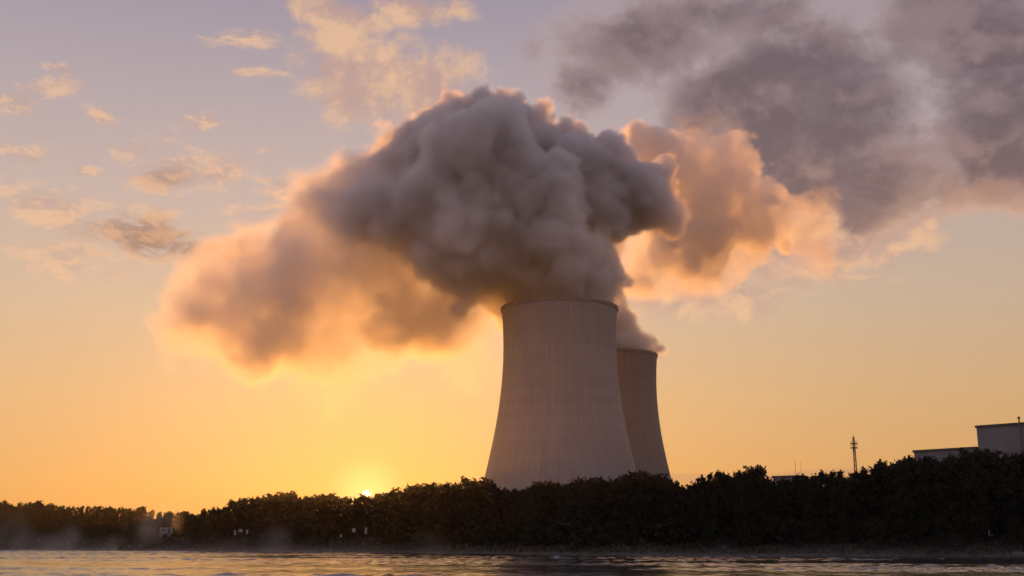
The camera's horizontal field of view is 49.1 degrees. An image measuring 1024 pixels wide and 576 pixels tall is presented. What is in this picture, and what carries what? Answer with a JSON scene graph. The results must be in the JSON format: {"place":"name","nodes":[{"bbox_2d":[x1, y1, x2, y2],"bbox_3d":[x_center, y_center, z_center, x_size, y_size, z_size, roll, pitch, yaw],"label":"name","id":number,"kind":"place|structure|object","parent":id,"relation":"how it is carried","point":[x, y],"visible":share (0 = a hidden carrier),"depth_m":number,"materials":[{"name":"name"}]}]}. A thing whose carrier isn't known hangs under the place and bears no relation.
{"place":"outdoors","nodes":[
{"label":"outdoors","id":0,"kind":"place"},
{"bbox_2d":[0,550,1023,575],"bbox_3d":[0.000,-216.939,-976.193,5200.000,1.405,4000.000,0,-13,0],"label":"river","id":1,"kind":"structure","parent":0,"point":[108,563],"depth_m":196.00,"materials":[{"name":"grey liquid"}]},
{"bbox_2d":[0,533,1023,556],"bbox_3d":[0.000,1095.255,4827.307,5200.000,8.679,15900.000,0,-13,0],"label":"ground","id":2,"kind":"structure","parent":0,"point":[719,553],"depth_m":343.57,"materials":[{"name":"green plant"}]},
{"bbox_2d":[0,503,18,534],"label":"broadleaf tree","id":3,"kind":"object","parent":2,"relation":"on","point":[9,513],"visible":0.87,"depth_m":604.85,"materials":[{"name":"green plant"}]},
{"bbox_2d":[15,502,25,521],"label":"tall tree","id":4,"kind":"object","parent":2,"relation":"on","point":[19,514],"visible":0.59,"depth_m":633.35,"materials":[{"name":"green plant"}]},
{"bbox_2d":[22,500,46,536],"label":"broadleaf tree","id":5,"kind":"object","parent":2,"relation":"on","point":[37,511],"visible":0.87,"depth_m":604.87,"materials":[{"name":"green plant"}]},
{"bbox_2d":[37,520,57,537],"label":"shrub","id":6,"kind":"object","parent":2,"relation":"on","point":[49,526],"visible":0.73,"depth_m":602.20,"materials":[{"name":"green plant"}]},
{"bbox_2d":[44,503,59,522],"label":"sparse tree","id":7,"kind":"object","parent":2,"relation":"on","point":[51,509],"visible":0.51,"depth_m":620.88,"materials":[{"name":"green plant"}]},
{"bbox_2d":[53,505,66,530],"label":"sparse tree","id":8,"kind":"object","parent":2,"relation":"on","point":[61,512],"visible":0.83,"depth_m":609.88,"materials":[{"name":"green plant"}]},
{"bbox_2d":[54,524,68,537],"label":"shrub","id":9,"kind":"object","parent":2,"relation":"on","point":[60,531],"visible":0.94,"depth_m":589.36,"materials":[{"name":"green plant"}]},
{"bbox_2d":[65,505,77,524],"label":"sparse tree","id":10,"kind":"object","parent":2,"relation":"on","point":[70,517],"visible":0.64,"depth_m":631.76,"materials":[{"name":"green plant"}]},
{"bbox_2d":[70,524,85,537],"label":"shrub","id":11,"kind":"object","parent":2,"relation":"on","point":[78,530],"visible":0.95,"depth_m":593.82,"materials":[{"name":"green plant"}]},
{"bbox_2d":[73,505,84,523],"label":"tall tree","id":12,"kind":"object","parent":2,"relation":"on","point":[80,511],"visible":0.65,"depth_m":631.07,"materials":[{"name":"green plant"}]},
{"bbox_2d":[89,524,102,536],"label":"shrub","id":13,"kind":"object","parent":2,"relation":"on","point":[96,530],"visible":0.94,"depth_m":587.10,"materials":[{"name":"green plant"}]},
{"bbox_2d":[87,506,106,531],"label":"sparse tree","id":14,"kind":"object","parent":2,"relation":"on","point":[99,514],"visible":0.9,"depth_m":602.39,"materials":[{"name":"green plant"}]},
{"bbox_2d":[97,506,115,522],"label":"broadleaf tree","id":15,"kind":"object","parent":2,"relation":"on","point":[107,511],"visible":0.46,"depth_m":618.48,"materials":[{"name":"green plant"}]},
{"bbox_2d":[105,520,123,537],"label":"shrub","id":16,"kind":"object","parent":2,"relation":"on","point":[114,528],"visible":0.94,"depth_m":583.81,"materials":[{"name":"green plant"}]},
{"bbox_2d":[120,507,135,523],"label":"sparse tree","id":17,"kind":"object","parent":2,"relation":"on","point":[127,514],"visible":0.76,"depth_m":612.40,"materials":[{"name":"green plant"}]},
{"bbox_2d":[126,525,140,537],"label":"shrub","id":18,"kind":"object","parent":2,"relation":"on","point":[135,532],"visible":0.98,"depth_m":570.49,"materials":[{"name":"green plant"}]},
{"bbox_2d":[128,510,139,537],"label":"sparse tree","id":19,"kind":"object","parent":2,"relation":"on","point":[134,522],"visible":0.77,"depth_m":609.34,"materials":[{"name":"green plant"}]},
{"bbox_2d":[135,506,147,527],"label":"sparse tree","id":20,"kind":"object","parent":2,"relation":"on","point":[142,512],"visible":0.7,"depth_m":624.88,"materials":[{"name":"green plant"}]},
{"bbox_2d":[147,517,163,536],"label":"shrub","id":21,"kind":"object","parent":2,"relation":"on","point":[151,529],"visible":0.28,"depth_m":572.42,"materials":[{"name":"green plant"}]},
{"bbox_2d":[155,518,175,536],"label":"shrub","id":22,"kind":"object","parent":2,"relation":"on","point":[166,522],"visible":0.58,"depth_m":537.37,"materials":[{"name":"green plant"}]},
{"bbox_2d":[174,510,189,531],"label":"broadleaf tree","id":23,"kind":"object","parent":2,"relation":"on","point":[182,517],"visible":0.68,"depth_m":548.09,"materials":[{"name":"green plant"}]},
{"bbox_2d":[184,513,197,535],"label":"broadleaf tree","id":24,"kind":"object","parent":2,"relation":"on","point":[191,520],"visible":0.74,"depth_m":502.43,"materials":[{"name":"green plant"}]},
{"bbox_2d":[197,508,212,538],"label":"sparse tree","id":25,"kind":"object","parent":2,"relation":"on","point":[204,518],"visible":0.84,"depth_m":488.41,"materials":[{"name":"green plant"}]},
{"bbox_2d":[205,506,223,528],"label":"sparse tree","id":26,"kind":"object","parent":2,"relation":"on","point":[218,518],"visible":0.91,"depth_m":484.20,"materials":[{"name":"green plant"}]},
{"bbox_2d":[220,499,249,532],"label":"broadleaf tree","id":27,"kind":"object","parent":2,"relation":"on","point":[234,509],"visible":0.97,"depth_m":495.89,"materials":[{"name":"green plant"}]},
{"bbox_2d":[228,515,256,536],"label":"shrub","id":28,"kind":"object","parent":2,"relation":"on","point":[247,519],"visible":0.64,"depth_m":494.20,"materials":[{"name":"green plant"}]},
{"bbox_2d":[235,497,254,527],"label":"broadleaf tree","id":29,"kind":"object","parent":2,"relation":"on","point":[244,501],"visible":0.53,"depth_m":500.27,"materials":[{"name":"green plant"}]},
{"bbox_2d":[239,523,256,537],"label":"shrub","id":30,"kind":"object","parent":2,"relation":"on","point":[248,527],"visible":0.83,"depth_m":488.35,"materials":[{"name":"green plant"}]},
{"bbox_2d":[246,526,269,545],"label":"shrub","id":31,"kind":"object","parent":2,"relation":"on","point":[260,539],"visible":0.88,"depth_m":455.65,"materials":[{"name":"green plant"}]},
{"bbox_2d":[248,495,269,528],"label":"broadleaf tree","id":32,"kind":"object","parent":2,"relation":"on","point":[257,507],"visible":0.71,"depth_m":496.27,"materials":[{"name":"green plant"}]},
{"bbox_2d":[257,492,285,541],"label":"sparse tree","id":33,"kind":"object","parent":2,"relation":"on","point":[266,507],"visible":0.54,"depth_m":458.79,"materials":[{"name":"green plant"}]},
{"bbox_2d":[265,524,292,546],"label":"shrub","id":34,"kind":"object","parent":2,"relation":"on","point":[283,538],"visible":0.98,"depth_m":446.20,"materials":[{"name":"green plant"}]},
{"bbox_2d":[267,490,301,535],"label":"broadleaf tree","id":35,"kind":"object","parent":2,"relation":"on","point":[284,507],"visible":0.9,"depth_m":452.57,"materials":[{"name":"green plant"}]},
{"bbox_2d":[286,524,308,544],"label":"shrub","id":36,"kind":"object","parent":2,"relation":"on","point":[299,535],"visible":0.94,"depth_m":446.04,"materials":[{"name":"green plant"}]},
{"bbox_2d":[289,495,324,536],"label":"broadleaf tree","id":37,"kind":"object","parent":2,"relation":"on","point":[309,505],"visible":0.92,"depth_m":452.70,"materials":[{"name":"green plant"}]},
{"bbox_2d":[306,493,332,530],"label":"broadleaf tree","id":38,"kind":"object","parent":2,"relation":"on","point":[322,499],"visible":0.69,"depth_m":456.17,"materials":[{"name":"green plant"}]},
{"bbox_2d":[308,525,330,546],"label":"shrub","id":39,"kind":"object","parent":2,"relation":"on","point":[320,535],"visible":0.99,"depth_m":432.34,"materials":[{"name":"green plant"}]},
{"bbox_2d":[319,492,340,527],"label":"broadleaf tree","id":40,"kind":"object","parent":2,"relation":"on","point":[330,496],"visible":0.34,"depth_m":462.87,"materials":[{"name":"green plant"}]},
{"bbox_2d":[326,516,344,537],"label":"shrub","id":41,"kind":"object","parent":2,"relation":"on","point":[334,529],"visible":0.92,"depth_m":450.37,"materials":[{"name":"green plant"}]},
{"bbox_2d":[325,496,351,532],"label":"broadleaf tree","id":42,"kind":"object","parent":2,"relation":"on","point":[338,504],"visible":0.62,"depth_m":458.04,"materials":[{"name":"green plant"}]},
{"bbox_2d":[341,496,359,528],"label":"tree","id":43,"kind":"object","parent":2,"relation":"on","point":[350,515],"visible":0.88,"depth_m":451.74,"materials":[{"name":"green plant"}]},
{"bbox_2d":[347,523,362,536],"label":"shrub","id":44,"kind":"object","parent":2,"relation":"on","point":[358,532],"visible":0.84,"depth_m":444.00,"materials":[{"name":"green plant"}]},
{"bbox_2d":[352,493,374,532],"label":"broadleaf tree","id":45,"kind":"object","parent":2,"relation":"on","point":[361,498],"visible":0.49,"depth_m":451.72,"materials":[{"name":"green plant"}]},
{"bbox_2d":[360,496,377,524],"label":"broadleaf tree","id":46,"kind":"object","parent":2,"relation":"on","point":[367,511],"visible":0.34,"depth_m":448.01,"materials":[{"name":"green plant"}]},
{"bbox_2d":[358,514,379,536],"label":"shrub","id":47,"kind":"object","parent":2,"relation":"on","point":[367,522],"visible":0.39,"depth_m":443.84,"materials":[{"name":"green plant"}]},
{"bbox_2d":[370,492,399,538],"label":"broadleaf tree","id":48,"kind":"object","parent":2,"relation":"on","point":[380,516],"visible":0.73,"depth_m":416.70,"materials":[{"name":"green plant"}]},
{"bbox_2d":[383,486,426,536],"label":"broadleaf tree","id":49,"kind":"object","parent":2,"relation":"on","point":[397,520],"visible":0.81,"depth_m":410.77,"materials":[{"name":"green plant"}]},
{"bbox_2d":[401,483,432,529],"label":"broadleaf tree","id":50,"kind":"object","parent":2,"relation":"on","point":[422,490],"visible":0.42,"depth_m":411.23,"materials":[{"name":"green plant"}]},
{"bbox_2d":[419,482,463,542],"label":"broadleaf tree","id":51,"kind":"object","parent":2,"relation":"on","point":[440,499],"visible":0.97,"depth_m":401.42,"materials":[{"name":"green plant"}]},
{"bbox_2d":[451,483,468,527],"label":"sparse tree","id":52,"kind":"object","parent":2,"relation":"on","point":[458,507],"visible":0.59,"depth_m":404.90,"materials":[{"name":"green plant"}]},
{"bbox_2d":[450,475,489,535],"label":"broadleaf tree","id":53,"kind":"object","parent":2,"relation":"on","point":[466,482],"visible":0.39,"depth_m":406.36,"materials":[{"name":"green plant"}]},
{"bbox_2d":[461,479,502,531],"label":"broadleaf tree","id":54,"kind":"object","parent":2,"relation":"on","point":[483,490],"visible":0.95,"depth_m":396.38,"materials":[{"name":"green plant"}]},
{"bbox_2d":[488,487,509,523],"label":"sparse tree","id":55,"kind":"object","parent":2,"relation":"on","point":[504,491],"visible":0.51,"depth_m":397.65,"materials":[{"name":"green plant"}]},
{"bbox_2d":[496,488,520,530],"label":"broadleaf tree","id":56,"kind":"object","parent":2,"relation":"on","point":[506,500],"visible":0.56,"depth_m":393.98,"materials":[{"name":"green plant"}]},
{"bbox_2d":[507,489,530,538],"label":"broadleaf tree","id":57,"kind":"object","parent":2,"relation":"on","point":[513,517],"visible":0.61,"depth_m":384.67,"materials":[{"name":"green plant"}]},
{"bbox_2d":[515,484,555,531],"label":"broadleaf tree","id":58,"kind":"object","parent":2,"relation":"on","point":[528,515],"visible":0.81,"depth_m":379.34,"materials":[{"name":"green plant"}]},
{"bbox_2d":[530,479,559,533],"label":"broadleaf tree","id":59,"kind":"object","parent":2,"relation":"on","point":[549,488],"visible":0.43,"depth_m":381.11,"materials":[{"name":"green plant"}]},
{"bbox_2d":[548,482,564,522],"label":"sparse tree","id":60,"kind":"object","parent":2,"relation":"on","point":[553,502],"visible":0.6,"depth_m":379.25,"materials":[{"name":"green plant"}]},
{"bbox_2d":[484,296,636,491],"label":"cooling tower","id":61,"kind":"structure","parent":2,"relation":"on","point":[560,417],"depth_m":695.16,"materials":[{"name":"concrete"}]},
{"bbox_2d":[556,482,581,519],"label":"broadleaf tree","id":62,"kind":"object","parent":2,"relation":"on","point":[565,493],"visible":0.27,"depth_m":371.11,"materials":[{"name":"green plant"}]},
{"bbox_2d":[564,475,603,531],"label":"broadleaf tree","id":63,"kind":"object","parent":2,"relation":"on","point":[579,491],"visible":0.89,"depth_m":357.32,"materials":[{"name":"green plant"}]},
{"bbox_2d":[585,476,606,525],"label":"sparse tree","id":64,"kind":"object","parent":2,"relation":"on","point":[601,490],"visible":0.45,"depth_m":360.90,"materials":[{"name":"green plant"}]},
{"bbox_2d":[595,478,617,523],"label":"broadleaf tree","id":65,"kind":"object","parent":2,"relation":"on","point":[604,514],"visible":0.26,"depth_m":360.91,"materials":[{"name":"green plant"}]},
{"bbox_2d":[600,475,634,530],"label":"broadleaf tree","id":66,"kind":"object","parent":2,"relation":"on","point":[616,485],"visible":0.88,"depth_m":356.06,"materials":[{"name":"green plant"}]},
{"bbox_2d":[615,470,643,529],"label":"sparse tree","id":67,"kind":"object","parent":2,"relation":"on","point":[631,486],"visible":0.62,"depth_m":355.16,"materials":[{"name":"green plant"}]},
{"bbox_2d":[626,470,656,535],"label":"broadleaf tree","id":68,"kind":"object","parent":2,"relation":"on","point":[643,474],"visible":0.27,"depth_m":355.20,"materials":[{"name":"green plant"}]},
{"bbox_2d":[616,348,671,479],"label":"cooling tower","id":69,"kind":"structure","parent":2,"relation":"on","point":[636,368],"depth_m":886.26,"materials":[{"name":"concrete"}]},
{"bbox_2d":[626,471,668,531],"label":"broadleaf tree","id":70,"kind":"object","parent":2,"relation":"on","point":[649,497],"visible":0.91,"depth_m":351.81,"materials":[{"name":"green plant"}]},
{"bbox_2d":[651,475,672,523],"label":"broadleaf tree","id":71,"kind":"object","parent":2,"relation":"on","point":[662,507],"visible":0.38,"depth_m":352.91,"materials":[{"name":"green plant"}]},
{"bbox_2d":[650,517,684,543],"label":"shrub","id":72,"kind":"object","parent":2,"relation":"on","point":[671,527],"visible":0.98,"depth_m":335.67,"materials":[{"name":"green plant"}]},
{"bbox_2d":[658,478,685,521],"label":"sparse tree","id":73,"kind":"object","parent":2,"relation":"on","point":[669,489],"visible":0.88,"depth_m":349.61,"materials":[{"name":"green plant"}]},
{"bbox_2d":[669,485,691,519],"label":"sparse tree","id":74,"kind":"object","parent":2,"relation":"on","point":[679,500],"visible":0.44,"depth_m":348.98,"materials":[{"name":"green plant"}]},
{"bbox_2d":[677,484,708,534],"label":"sparse tree","id":75,"kind":"object","parent":2,"relation":"on","point":[685,507],"visible":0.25,"depth_m":342.81,"materials":[{"name":"green plant"}]},
{"bbox_2d":[688,474,720,533],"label":"sparse tree","id":76,"kind":"object","parent":2,"relation":"on","point":[700,499],"visible":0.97,"depth_m":333.94,"materials":[{"name":"green plant"}]},
{"bbox_2d":[702,469,729,534],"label":"sparse tree","id":77,"kind":"object","parent":2,"relation":"on","point":[715,476],"visible":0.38,"depth_m":348.15,"materials":[{"name":"green plant"}]},
{"bbox_2d":[707,473,748,529],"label":"broadleaf tree","id":78,"kind":"object","parent":2,"relation":"on","point":[727,512],"visible":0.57,"depth_m":342.42,"materials":[{"name":"green plant"}]},
{"bbox_2d":[728,469,757,533],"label":"sparse tree","id":79,"kind":"object","parent":2,"relation":"on","point":[741,487],"visible":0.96,"depth_m":333.19,"materials":[{"name":"green plant"}]},
{"bbox_2d":[737,464,776,534],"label":"broadleaf tree","id":80,"kind":"object","parent":2,"relation":"on","point":[757,473],"visible":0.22,"depth_m":342.35,"materials":[{"name":"green plant"}]},
{"bbox_2d":[749,477,776,525],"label":"sparse tree","id":81,"kind":"object","parent":2,"relation":"on","point":[762,487],"visible":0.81,"depth_m":331.20,"materials":[{"name":"green plant"}]},
{"bbox_2d":[775,477,800,521],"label":"broadleaf tree","id":82,"kind":"object","parent":2,"relation":"on","point":[784,483],"visible":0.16,"depth_m":340.99,"materials":[{"name":"green plant"}]},
{"bbox_2d":[786,473,822,522],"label":"sparse tree","id":83,"kind":"object","parent":2,"relation":"on","point":[794,487],"visible":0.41,"depth_m":335.41,"materials":[{"name":"green plant"}]},
{"bbox_2d":[795,473,828,534],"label":"sparse tree","id":84,"kind":"object","parent":2,"relation":"on","point":[809,505],"visible":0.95,"depth_m":324.97,"materials":[{"name":"green plant"}]},
{"bbox_2d":[810,469,830,525],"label":"sparse tree","id":85,"kind":"object","parent":2,"relation":"on","point":[821,478],"visible":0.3,"depth_m":337.05,"materials":[{"name":"green plant"}]},
{"bbox_2d":[821,469,853,538],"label":"sparse tree","id":86,"kind":"object","parent":2,"relation":"on","point":[835,502],"visible":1,"depth_m":322.49,"materials":[{"name":"green plant"}]},
{"bbox_2d":[822,475,878,534],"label":"broadleaf tree","id":87,"kind":"object","parent":2,"relation":"on","point":[853,490],"visible":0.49,"depth_m":329.05,"materials":[{"name":"green plant"}]},
{"bbox_2d":[847,470,873,519],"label":"sparse tree","id":88,"kind":"object","parent":2,"relation":"on","point":[854,475],"visible":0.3,"depth_m":334.38,"materials":[{"name":"green plant"}]},
{"bbox_2d":[850,465,883,518],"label":"sparse tree","id":89,"kind":"object","parent":2,"relation":"on","point":[863,475],"visible":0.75,"depth_m":331.29,"materials":[{"name":"green plant"}]},
{"bbox_2d":[862,464,890,521],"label":"sparse tree","id":90,"kind":"object","parent":2,"relation":"on","point":[879,483],"visible":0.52,"depth_m":331.26,"materials":[{"name":"green plant"}]},
{"bbox_2d":[879,459,918,526],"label":"broadleaf tree","id":91,"kind":"object","parent":2,"relation":"on","point":[891,495],"visible":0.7,"depth_m":321.07,"materials":[{"name":"green plant"}]},
{"bbox_2d":[882,455,943,535],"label":"broadleaf tree","id":92,"kind":"object","parent":2,"relation":"on","point":[919,471],"visible":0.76,"depth_m":317.89,"materials":[{"name":"green plant"}]},
{"bbox_2d":[912,455,974,543],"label":"broadleaf tree","id":93,"kind":"object","parent":2,"relation":"on","point":[938,477],"visible":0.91,"depth_m":317.44,"materials":[{"name":"green plant"}]},
{"bbox_2d":[912,447,976,463],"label":"industrial building","id":94,"kind":"structure","parent":2,"relation":"on","point":[939,454],"depth_m":530.07,"materials":[{"name":"grey concrete"}]},
{"bbox_2d":[941,452,993,536],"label":"broadleaf tree","id":95,"kind":"object","parent":2,"relation":"on","point":[970,468],"visible":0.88,"depth_m":316.48,"materials":[{"name":"green plant"}]},
{"bbox_2d":[953,447,1002,519],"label":"broadleaf tree","id":96,"kind":"object","parent":2,"relation":"on","point":[983,463],"visible":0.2,"depth_m":337.08,"materials":[{"name":"green plant"}]},
{"bbox_2d":[973,447,1002,518],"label":"broadleaf tree","id":97,"kind":"object","parent":2,"relation":"on","point":[986,456],"visible":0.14,"depth_m":338.66,"materials":[{"name":"green plant"}]},
{"bbox_2d":[980,513,995,536],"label":"shrub","id":98,"kind":"object","parent":2,"relation":"on","point":[991,522],"visible":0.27,"depth_m":329.12,"materials":[{"name":"green plant"}]},
{"bbox_2d":[983,453,1013,527],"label":"broadleaf tree","id":99,"kind":"object","parent":2,"relation":"on","point":[998,516],"visible":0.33,"depth_m":331.18,"materials":[{"name":"green plant"}]},
{"bbox_2d":[975,417,1023,457],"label":"industrial building","id":100,"kind":"structure","parent":2,"relation":"on","point":[1007,438],"depth_m":509.16,"materials":[{"name":"metal"}]},
{"bbox_2d":[993,452,1023,530],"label":"broadleaf tree","id":101,"kind":"object","parent":2,"relation":"on","point":[1013,494],"visible":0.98,"depth_m":318.01,"materials":[{"name":"green plant"}]},
{"bbox_2d":[0,0,1023,519],"label":"sky","id":102,"kind":"structure","parent":0,"point":[249,248],"materials":[{"name":"orange"}]},
{"bbox_2d":[850,436,857,471],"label":"lattice mast","id":103,"kind":"object","parent":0,"point":[853,448],"visible":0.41,"depth_m":594.93,"materials":[{"name":"grey metal"}]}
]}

